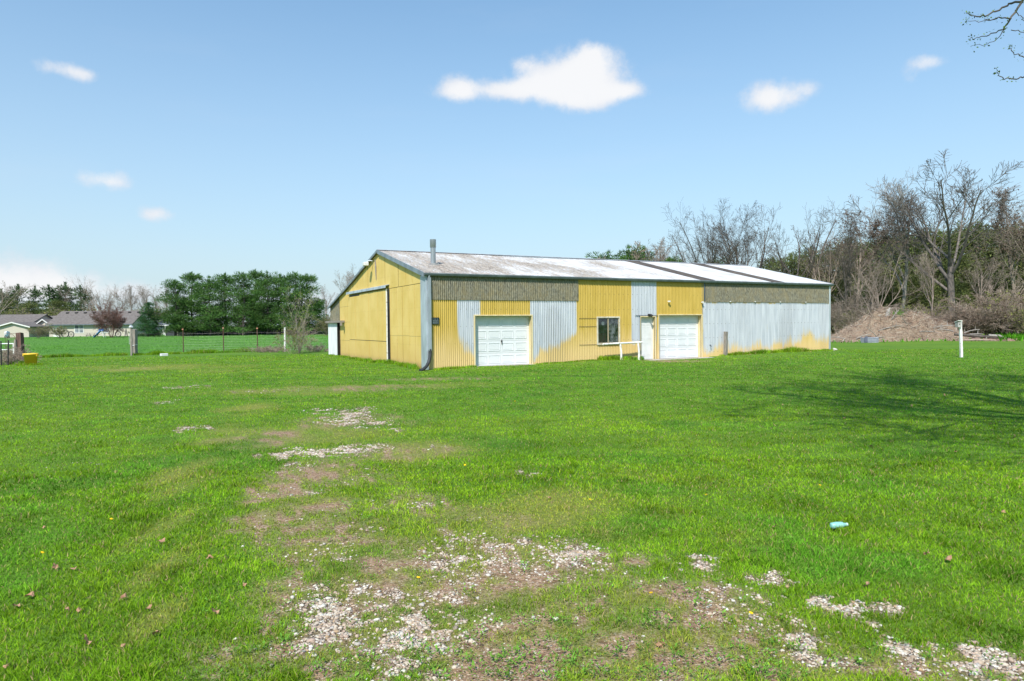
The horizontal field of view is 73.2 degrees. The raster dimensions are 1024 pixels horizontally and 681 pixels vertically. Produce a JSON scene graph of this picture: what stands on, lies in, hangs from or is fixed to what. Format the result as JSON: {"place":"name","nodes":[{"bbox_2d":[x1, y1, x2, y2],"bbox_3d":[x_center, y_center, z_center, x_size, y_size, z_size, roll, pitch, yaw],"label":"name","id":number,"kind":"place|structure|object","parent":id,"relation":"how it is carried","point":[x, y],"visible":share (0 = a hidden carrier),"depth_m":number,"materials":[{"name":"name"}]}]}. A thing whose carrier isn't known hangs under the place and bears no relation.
{"place":"outdoors","nodes":[
{"label":"outdoors","id":0,"kind":"place"},
{"bbox_2d":[0,334,328,355],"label":"field grass","id":1,"kind":"structure","parent":0,"point":[128,344],"depth_m":75.06,"materials":[{"name":"plant"}]},
{"bbox_2d":[0,331,1023,680],"bbox_3d":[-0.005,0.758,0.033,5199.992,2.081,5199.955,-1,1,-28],"label":"ground","id":2,"kind":"structure","parent":0,"point":[408,561],"depth_m":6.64,"materials":[{"name":"plant"}]},
{"bbox_2d":[0,346,23,364],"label":"bramble bush","id":3,"kind":"object","parent":2,"relation":"on","point":[12,357],"visible":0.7,"depth_m":35.31,"materials":[{"name":"plant"}]},
{"bbox_2d":[0,298,26,314],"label":"evergreen tree","id":4,"kind":"object","parent":2,"relation":"on","point":[11,305],"visible":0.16,"depth_m":169.24,"materials":[{"name":"green plant"}]},
{"bbox_2d":[0,280,38,314],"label":"bare tree","id":5,"kind":"object","parent":2,"relation":"on","point":[2,292],"visible":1,"depth_m":120.58,"materials":[{"name":"grey plant"}]},
{"bbox_2d":[4,283,34,314],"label":"evergreen tree","id":6,"kind":"object","parent":2,"relation":"on","point":[12,294],"visible":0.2,"depth_m":176.93,"materials":[{"name":"green plant"}]},
{"bbox_2d":[14,332,24,359],"bbox_3d":[-26.796,0.426,37.471,0.396,1.730,0.380,-1,1,0],"label":"gate post","id":7,"kind":"object","parent":2,"relation":"on","point":[18,341],"visible":0.49,"depth_m":37.39,"materials":[{"name":"brown wood"}]},
{"bbox_2d":[2,343,41,361],"bbox_3d":[-26.396,0.815,36.301,2.793,1.306,2.212,-1,1,-28],"label":"bramble bush","id":8,"kind":"object","parent":2,"relation":"on","point":[15,351],"visible":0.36,"depth_m":36.33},
{"bbox_2d":[0,314,52,336],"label":"house","id":9,"kind":"structure","parent":2,"relation":"on","point":[16,323],"depth_m":134.52,"materials":[{"name":"beige"}]},
{"bbox_2d":[14,300,41,313],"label":"evergreen tree","id":10,"kind":"object","parent":2,"relation":"on","point":[30,306],"visible":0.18,"depth_m":167.68,"materials":[{"name":"green plant"}]},
{"bbox_2d":[22,353,38,364],"bbox_3d":[-24.046,0.928,34.432,0.720,0.575,0.680,-1,1,0],"label":"bucket","id":11,"kind":"object","parent":2,"relation":"on","point":[31,358],"visible":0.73,"depth_m":34.22,"materials":[{"name":"yellow plastic"}]},
{"bbox_2d":[26,285,45,313],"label":"evergreen tree","id":12,"kind":"object","parent":2,"relation":"on","point":[33,297],"visible":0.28,"depth_m":179.38,"materials":[{"name":"green plant"}]},
{"bbox_2d":[26,326,50,337],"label":"shrub","id":13,"kind":"object","parent":2,"relation":"on","point":[39,331],"visible":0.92,"depth_m":113.98,"materials":[{"name":"green plant"}]},
{"bbox_2d":[33,284,63,312],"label":"evergreen tree","id":14,"kind":"object","parent":2,"relation":"on","point":[51,294],"visible":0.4,"depth_m":175.37,"materials":[{"name":"green plant"}]},
{"bbox_2d":[42,323,67,337],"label":"shrub","id":15,"kind":"object","parent":2,"relation":"on","point":[56,332],"visible":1,"depth_m":111.69,"materials":[{"name":"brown plant"}]},
{"bbox_2d":[38,299,74,315],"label":"evergreen tree","id":16,"kind":"object","parent":2,"relation":"on","point":[58,304],"visible":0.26,"depth_m":167.30,"materials":[{"name":"green plant"}]},
{"bbox_2d":[51,281,78,309],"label":"evergreen tree","id":17,"kind":"object","parent":2,"relation":"on","point":[64,287],"visible":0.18,"depth_m":181.43,"materials":[{"name":"green plant"}]},
{"bbox_2d":[66,285,94,310],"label":"evergreen tree","id":18,"kind":"object","parent":2,"relation":"on","point":[84,295],"visible":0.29,"depth_m":177.31,"materials":[{"name":"green plant"}]},
{"bbox_2d":[66,276,118,310],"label":"bare tree","id":19,"kind":"object","parent":2,"relation":"on","point":[88,292],"visible":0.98,"depth_m":158.43,"materials":[{"name":"grey plant"}]},
{"bbox_2d":[45,310,158,336],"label":"house","id":20,"kind":"structure","parent":2,"relation":"on","point":[78,323],"depth_m":132.22,"materials":[{"name":"beige"}]},
{"bbox_2d":[89,301,125,337],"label":"flowering crab tree","id":21,"kind":"object","parent":2,"relation":"on","point":[114,320],"visible":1,"depth_m":111.21,"materials":[{"name":"red plant"}]},
{"bbox_2d":[102,285,134,310],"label":"bare tree","id":22,"kind":"object","parent":2,"relation":"on","point":[116,293],"visible":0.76,"depth_m":174.63,"materials":[{"name":"grey plant"}]},
{"bbox_2d":[123,284,140,309],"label":"bare tree","id":23,"kind":"object","parent":2,"relation":"on","point":[130,302],"visible":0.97,"depth_m":171.05,"materials":[{"name":"grey plant"}]},
{"bbox_2d":[129,329,137,352],"bbox_3d":[-25.256,0.148,46.021,0.440,1.846,0.441,-1,1,0],"label":"corner post","id":24,"kind":"object","parent":2,"relation":"on","point":[135,339],"visible":0.79,"depth_m":45.91,"materials":[{"name":"grey wood"}]},
{"bbox_2d":[126,286,149,308],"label":"bare tree","id":25,"kind":"object","parent":2,"relation":"on","point":[142,293],"visible":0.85,"depth_m":177.49,"materials":[{"name":"grey plant"}]},
{"bbox_2d":[127,302,164,336],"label":"spruce tree","id":26,"kind":"object","parent":2,"relation":"on","point":[148,329],"visible":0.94,"depth_m":117.60,"materials":[{"name":"green plant"}]},
{"bbox_2d":[138,286,163,312],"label":"bare tree","id":27,"kind":"object","parent":2,"relation":"on","point":[156,303],"visible":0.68,"depth_m":172.54,"materials":[{"name":"grey plant"}]},
{"bbox_2d":[146,278,198,335],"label":"pine tree","id":28,"kind":"object","parent":2,"relation":"on","point":[175,319],"visible":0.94,"depth_m":120.00,"materials":[{"name":"green plant"}]},
{"bbox_2d":[159,271,218,335],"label":"pine tree","id":29,"kind":"object","parent":2,"relation":"on","point":[191,277],"visible":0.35,"depth_m":124.12,"materials":[{"name":"green plant"}]},
{"bbox_2d":[185,274,235,335],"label":"pine tree","id":30,"kind":"object","parent":2,"relation":"on","point":[220,312],"visible":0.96,"depth_m":120.16,"materials":[{"name":"green plant"}]},
{"bbox_2d":[196,273,245,334],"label":"pine tree","id":31,"kind":"object","parent":2,"relation":"on","point":[224,278],"visible":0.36,"depth_m":126.11,"materials":[{"name":"green plant"}]},
{"bbox_2d":[159,327,324,351],"bbox_3d":[-19.630,-0.011,48.800,12.378,1.960,1.514,-1,1,-15],"label":"wire fence","id":32,"kind":"object","parent":2,"relation":"on","point":[223,341],"visible":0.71,"depth_m":49.21,"materials":[{"name":"metal"}]},
{"bbox_2d":[220,271,270,335],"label":"pine tree","id":33,"kind":"object","parent":2,"relation":"on","point":[253,317],"visible":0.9,"depth_m":121.33,"materials":[{"name":"green plant"}]},
{"bbox_2d":[165,326,327,335],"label":"thicket","id":34,"kind":"object","parent":2,"relation":"on","point":[207,332],"visible":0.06,"depth_m":131.14,"materials":[{"name":"green plant"}]},
{"bbox_2d":[233,269,273,334],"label":"pine tree","id":35,"kind":"object","parent":2,"relation":"on","point":[254,274],"visible":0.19,"depth_m":127.39,"materials":[{"name":"green plant"}]},
{"bbox_2d":[243,270,292,334],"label":"pine tree","id":36,"kind":"object","parent":2,"relation":"on","point":[266,281],"visible":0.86,"depth_m":122.11,"materials":[{"name":"green plant"}]},
{"bbox_2d":[252,345,289,352],"bbox_3d":[-17.088,0.612,48.817,2.918,0.718,2.311,-1,1,-28],"label":"bramble bush","id":37,"kind":"object","parent":2,"relation":"on","point":[275,349],"visible":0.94,"depth_m":48.62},
{"bbox_2d":[260,275,297,334],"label":"pine tree","id":38,"kind":"object","parent":2,"relation":"on","point":[281,300],"visible":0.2,"depth_m":125.95,"materials":[{"name":"green plant"}]},
{"bbox_2d":[272,318,318,353],"bbox_3d":[-14.634,-0.285,46.363,2.931,2.687,2.639,1,2,42],"label":"bramble bush","id":39,"kind":"object","parent":2,"relation":"on","point":[297,338],"visible":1,"depth_m":46.11,"materials":[{"name":"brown plant"}]},
{"bbox_2d":[271,270,320,333],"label":"pine tree","id":40,"kind":"object","parent":2,"relation":"on","point":[294,278],"visible":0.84,"depth_m":121.24,"materials":[{"name":"green plant"}]},
{"bbox_2d":[279,286,318,351],"bbox_3d":[-14.639,-1.392,47.173,2.838,4.770,2.707,-1,1,-28],"label":"sapling","id":41,"kind":"object","parent":2,"relation":"on","point":[306,316],"visible":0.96,"depth_m":46.95,"materials":[{"name":"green plant"}]},
{"bbox_2d":[282,273,326,334],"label":"pine tree","id":42,"kind":"object","parent":2,"relation":"on","point":[311,278],"visible":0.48,"depth_m":125.32,"materials":[{"name":"green plant"}]},
{"bbox_2d":[292,343,328,351],"bbox_3d":[-14.190,0.549,48.843,3.184,0.784,2.521,-1,1,-28],"label":"bramble bush","id":43,"kind":"object","parent":2,"relation":"on","point":[316,349],"visible":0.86,"depth_m":48.57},
{"bbox_2d":[313,315,329,335],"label":"thicket","id":44,"kind":"object","parent":2,"relation":"on","point":[324,326],"visible":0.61,"depth_m":109.37,"materials":[{"name":"green plant"}]},
{"bbox_2d":[2,346,832,369],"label":"tall grass","id":45,"kind":"structure","parent":2,"relation":"on","point":[601,357],"depth_m":37.33,"materials":[{"name":"plant"}]},
{"bbox_2d":[325,239,833,370],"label":"pole barn","id":46,"kind":"structure","parent":2,"relation":"on","point":[428,310],"depth_m":33.04,"materials":[{"name":"paint"}]},
{"bbox_2d":[349,289,387,360],"bbox_3d":[-7.484,-0.739,35.567,0.080,3.500,6.945,-1,1,-28],"label":"sliding door","id":47,"kind":"structure","parent":46,"relation":"in","point":[368,312],"depth_m":35.05,"materials":[{"name":"metal"}]},
{"bbox_2d":[475,316,528,365],"bbox_3d":[-0.457,0.027,30.014,2.730,2.165,0.090,-1,1,-28],"label":"garage door","id":48,"kind":"structure","parent":46,"relation":"in","point":[491,344],"depth_m":30.03,"materials":[{"name":"metal"}]},
{"bbox_2d":[597,316,619,344],"bbox_3d":[4.520,-0.465,32.336,1.310,1.320,0.085,-1,1,-28],"label":"window","id":49,"kind":"structure","parent":46,"relation":"in","point":[618,317],"depth_m":32.34,"materials":[{"name":"beige paint"}]},
{"bbox_2d":[641,317,652,358],"bbox_3d":[6.518,-0.118,33.580,0.860,2.050,0.047,-1,1,-28],"label":"entry door","id":50,"kind":"structure","parent":46,"relation":"in","point":[646,322],"depth_m":33.59,"materials":[{"name":"white paint"}]},
{"bbox_2d":[659,316,697,358],"bbox_3d":[8.296,-0.168,34.614,2.730,2.165,0.065,-1,1,-28],"label":"garage door","id":51,"kind":"structure","parent":46,"relation":"in","point":[673,330],"depth_m":34.63,"materials":[{"name":"metal"}]},
{"bbox_2d":[186,409,1019,680],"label":"weeds","id":52,"kind":"object","parent":2,"relation":"on","point":[859,661],"visible":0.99,"depth_m":3.62,"materials":[{"name":"green plant"}]},
{"bbox_2d":[584,249,622,258],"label":"pine tree","id":53,"kind":"object","parent":2,"relation":"on","point":[608,254],"visible":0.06,"depth_m":117.39,"materials":[{"name":"green plant"}]},
{"bbox_2d":[602,341,642,359],"bbox_3d":[5.204,0.537,32.315,2.303,0.946,0.153,-1,1,-28],"label":"hitching rail","id":54,"kind":"object","parent":2,"relation":"on","point":[619,343],"visible":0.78,"depth_m":32.25,"materials":[{"name":"white paint"}]},
{"bbox_2d":[613,244,645,260],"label":"pine tree","id":55,"kind":"object","parent":2,"relation":"on","point":[626,256],"visible":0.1,"depth_m":111.02,"materials":[{"name":"green plant"}]},
{"bbox_2d":[598,237,686,261],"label":"bare tree","id":56,"kind":"object","parent":2,"relation":"on","point":[636,256],"visible":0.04,"depth_m":110.04,"materials":[{"name":"plant"}]},
{"bbox_2d":[641,240,716,263],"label":"bare tree","id":57,"kind":"object","parent":2,"relation":"on","point":[662,255],"visible":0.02,"depth_m":106.68,"materials":[{"name":"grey plant"}]},
{"bbox_2d":[627,218,760,264],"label":"bare tree","id":58,"kind":"object","parent":2,"relation":"on","point":[708,255],"visible":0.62,"depth_m":86.70,"materials":[{"name":"brown plant"}]},
{"bbox_2d":[662,198,743,263],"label":"bare tree","id":59,"kind":"object","parent":2,"relation":"on","point":[698,243],"visible":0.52,"depth_m":88.77,"materials":[{"name":"brown plant"}]},
{"bbox_2d":[723,332,727,355],"bbox_3d":[11.013,0.205,35.522,0.202,1.335,0.171,-2,2,-39],"label":"wooden post","id":60,"kind":"object","parent":2,"relation":"on","point":[725,344],"visible":0.93,"depth_m":35.48,"materials":[{"name":"grey wood"}]},
{"bbox_2d":[690,199,770,264],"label":"bare tree","id":61,"kind":"object","parent":2,"relation":"on","point":[744,236],"visible":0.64,"depth_m":89.63,"materials":[{"name":"brown plant"}]},
{"bbox_2d":[695,199,782,269],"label":"bare tree","id":62,"kind":"object","parent":2,"relation":"on","point":[761,262],"visible":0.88,"depth_m":86.12,"materials":[{"name":"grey plant"}]},
{"bbox_2d":[762,251,822,280],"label":"cedar tree","id":63,"kind":"object","parent":2,"relation":"on","point":[790,259],"visible":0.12,"depth_m":91.27,"materials":[{"name":"green plant"}]},
{"bbox_2d":[763,197,853,278],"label":"bare tree","id":64,"kind":"object","parent":2,"relation":"on","point":[802,242],"visible":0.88,"depth_m":84.14,"materials":[{"name":"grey plant"}]},
{"bbox_2d":[785,241,839,299],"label":"cedar tree","id":65,"kind":"object","parent":2,"relation":"on","point":[811,250],"visible":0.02,"depth_m":94.87,"materials":[{"name":"green plant"}]},
{"bbox_2d":[797,225,855,291],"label":"bare tree","id":66,"kind":"object","parent":2,"relation":"on","point":[818,269],"visible":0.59,"depth_m":80.22,"materials":[{"name":"plant"}]},
{"bbox_2d":[794,250,869,331],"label":"cedar tree","id":67,"kind":"object","parent":2,"relation":"on","point":[820,271],"visible":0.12,"depth_m":89.07,"materials":[{"name":"green plant"}]},
{"bbox_2d":[816,220,867,313],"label":"bare tree","id":68,"kind":"object","parent":2,"relation":"on","point":[847,239],"visible":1,"depth_m":72.39,"materials":[{"name":"brown plant"}]},
{"bbox_2d":[825,277,871,333],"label":"cedar tree","id":69,"kind":"object","parent":2,"relation":"on","point":[836,291],"visible":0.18,"depth_m":81.15,"materials":[{"name":"green plant"}]},
{"bbox_2d":[837,305,871,328],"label":"thicket","id":70,"kind":"object","parent":2,"relation":"on","point":[863,306],"visible":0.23,"depth_m":69.77,"materials":[{"name":"brown plant"}]},
{"bbox_2d":[831,287,880,333],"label":"thicket","id":71,"kind":"object","parent":2,"relation":"on","point":[840,306],"visible":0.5,"depth_m":72.97,"materials":[{"name":"brown plant"}]},
{"bbox_2d":[833,301,896,326],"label":"thicket","id":72,"kind":"object","parent":2,"relation":"on","point":[848,321],"visible":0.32,"depth_m":67.46,"materials":[{"name":"brown plant"}]},
{"bbox_2d":[847,259,891,310],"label":"bare tree","id":73,"kind":"object","parent":2,"relation":"on","point":[877,273],"visible":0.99,"depth_m":67.62,"materials":[{"name":"brown plant"}]},
{"bbox_2d":[860,336,878,342],"bbox_3d":[29.311,-0.074,56.510,1.280,0.550,0.640,-1,1,-9],"label":"metal bin","id":74,"kind":"object","parent":2,"relation":"on","point":[866,339],"visible":0.99,"depth_m":56.27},
{"bbox_2d":[823,204,918,314],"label":"bare tree","id":75,"kind":"object","parent":2,"relation":"on","point":[875,235],"visible":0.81,"depth_m":75.81,"materials":[{"name":"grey plant"}]},
{"bbox_2d":[833,239,912,304],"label":"cedar tree","id":76,"kind":"object","parent":2,"relation":"on","point":[882,272],"visible":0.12,"depth_m":88.23,"materials":[{"name":"green plant"}]},
{"bbox_2d":[840,232,922,306],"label":"bare tree","id":77,"kind":"object","parent":2,"relation":"on","point":[885,279],"visible":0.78,"depth_m":71.91,"materials":[{"name":"brown plant"}]},
{"bbox_2d":[860,274,908,312],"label":"cedar tree","id":78,"kind":"object","parent":2,"relation":"on","point":[887,300],"visible":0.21,"depth_m":81.93,"materials":[{"name":"green plant"}]},
{"bbox_2d":[845,166,927,307],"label":"bare tree","id":79,"kind":"object","parent":2,"relation":"on","point":[904,287],"visible":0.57,"depth_m":75.69,"materials":[{"name":"brown plant"}]},
{"bbox_2d":[860,230,946,306],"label":"cedar tree","id":80,"kind":"object","parent":2,"relation":"on","point":[902,264],"visible":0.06,"depth_m":87.82,"materials":[{"name":"green plant"}]},
{"bbox_2d":[831,304,990,341],"bbox_3d":[34.335,-1.199,60.916,14.569,4.330,7.710,-1,1,0],"label":"brush pile","id":81,"kind":"object","parent":2,"relation":"on","point":[888,325],"visible":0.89,"depth_m":59.43,"materials":[{"name":"brown plant"}]},
{"bbox_2d":[883,269,946,312],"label":"cedar tree","id":82,"kind":"object","parent":2,"relation":"on","point":[916,284],"visible":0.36,"depth_m":81.30,"materials":[{"name":"green plant"}]},
{"bbox_2d":[905,248,943,316],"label":"bare tree","id":83,"kind":"object","parent":2,"relation":"on","point":[929,276],"visible":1,"depth_m":66.94,"materials":[{"name":"brown plant"}]},
{"bbox_2d":[832,332,1023,342],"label":"weeds","id":84,"kind":"object","parent":2,"relation":"on","point":[1019,336],"visible":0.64,"depth_m":56.74,"materials":[{"name":"green plant"}]},
{"bbox_2d":[833,149,1023,312],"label":"bare tree","id":85,"kind":"object","parent":2,"relation":"on","point":[949,279],"visible":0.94,"depth_m":70.67,"materials":[{"name":"grey plant"}]},
{"bbox_2d":[903,293,953,317],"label":"thicket","id":86,"kind":"object","parent":2,"relation":"on","point":[930,311],"visible":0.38,"depth_m":67.10,"materials":[{"name":"brown plant"}]},
{"bbox_2d":[894,230,993,308],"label":"cedar tree","id":87,"kind":"object","parent":2,"relation":"on","point":[961,264],"visible":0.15,"depth_m":85.94,"materials":[{"name":"green plant"}]},
{"bbox_2d":[924,278,987,316],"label":"cedar tree","id":88,"kind":"object","parent":2,"relation":"on","point":[942,291],"visible":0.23,"depth_m":79.97,"materials":[{"name":"green plant"}]},
{"bbox_2d":[954,320,962,356],"bbox_3d":[20.974,-0.025,32.310,0.310,1.845,0.280,-1,1,0],"label":"birdhouse post","id":89,"kind":"object","parent":2,"relation":"on","point":[958,323],"visible":0.98,"depth_m":32.27,"materials":[{"name":"white paint"}]},
{"bbox_2d":[933,296,1011,334],"bbox_3d":[42.684,-2.065,62.975,6.495,4.225,6.553,-2,2,-36],"label":"thicket","id":90,"kind":"object","parent":2,"relation":"on","point":[947,316],"visible":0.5,"depth_m":62.12,"materials":[{"name":"plant"}]},
{"bbox_2d":[935,285,1023,334],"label":"thicket","id":91,"kind":"object","parent":2,"relation":"on","point":[979,311],"visible":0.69,"depth_m":61.30,"materials":[{"name":"plant"}]},
{"bbox_2d":[936,215,1023,298],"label":"cedar tree","id":92,"kind":"object","parent":2,"relation":"on","point":[981,245],"visible":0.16,"depth_m":88.18,"materials":[{"name":"green plant"}]},
{"bbox_2d":[954,333,1006,338],"bbox_3d":[39.225,-0.280,57.075,4.656,0.676,0.484,0,1,8],"label":"fallen log","id":93,"kind":"object","parent":2,"relation":"on","point":[993,336],"visible":0.7,"depth_m":57.08,"materials":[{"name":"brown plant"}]},
{"bbox_2d":[958,244,1015,305],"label":"bare tree","id":94,"kind":"object","parent":2,"relation":"on","point":[981,277],"visible":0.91,"depth_m":66.15,"materials":[{"name":"brown plant"}]},
{"bbox_2d":[955,271,1018,333],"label":"cedar tree","id":95,"kind":"object","parent":2,"relation":"on","point":[993,281],"visible":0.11,"depth_m":81.31,"materials":[{"name":"green plant"}]},
{"bbox_2d":[961,0,1023,81],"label":"maple tree","id":96,"kind":"object","parent":2,"relation":"on","point":[1011,16],"visible":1,"depth_m":6.30,"materials":[{"name":"brown plant"}]},
{"bbox_2d":[962,221,1023,331],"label":"cedar tree","id":97,"kind":"object","parent":2,"relation":"on","point":[1021,266],"visible":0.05,"depth_m":86.55,"materials":[{"name":"green plant"}]},
{"bbox_2d":[967,288,1023,333],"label":"thicket","id":98,"kind":"object","parent":2,"relation":"on","point":[1000,300],"visible":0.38,"depth_m":61.34,"materials":[{"name":"brown plant"}]},
{"bbox_2d":[972,184,1023,333],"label":"bare tree","id":99,"kind":"object","parent":2,"relation":"on","point":[1009,252],"visible":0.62,"depth_m":75.57,"materials":[{"name":"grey plant"}]},
{"bbox_2d":[978,267,1023,332],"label":"bare tree","id":100,"kind":"object","parent":2,"relation":"on","point":[1002,289],"visible":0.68,"depth_m":63.75,"materials":[{"name":"plant"}]},
{"bbox_2d":[989,208,1023,273],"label":"bare tree","id":101,"kind":"object","parent":2,"relation":"on","point":[1013,236],"visible":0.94,"depth_m":73.53,"materials":[{"name":"brown plant"}]},
{"bbox_2d":[992,269,1023,332],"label":"cedar tree","id":102,"kind":"object","parent":2,"relation":"on","point":[1010,287],"visible":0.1,"depth_m":79.83,"materials":[{"name":"green plant"}]},
{"bbox_2d":[1003,304,1023,334],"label":"thicket","id":103,"kind":"object","parent":2,"relation":"on","point":[1021,317],"visible":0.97,"depth_m":58.16,"materials":[{"name":"brown plant"}]},
{"bbox_2d":[0,348,1023,475],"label":"lawn grass","id":104,"kind":"structure","parent":0,"point":[576,444],"depth_m":14.04,"materials":[{"name":"plant"}]},
{"bbox_2d":[0,0,1023,324],"label":"sky","id":105,"kind":"structure","parent":0,"point":[143,143],"materials":[{"name":"blue"}]},
{"bbox_2d":[46,384,1023,680],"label":"gravel","id":106,"kind":"structure","parent":0,"point":[422,626],"depth_m":4.09,"materials":[{"name":"gravel"}]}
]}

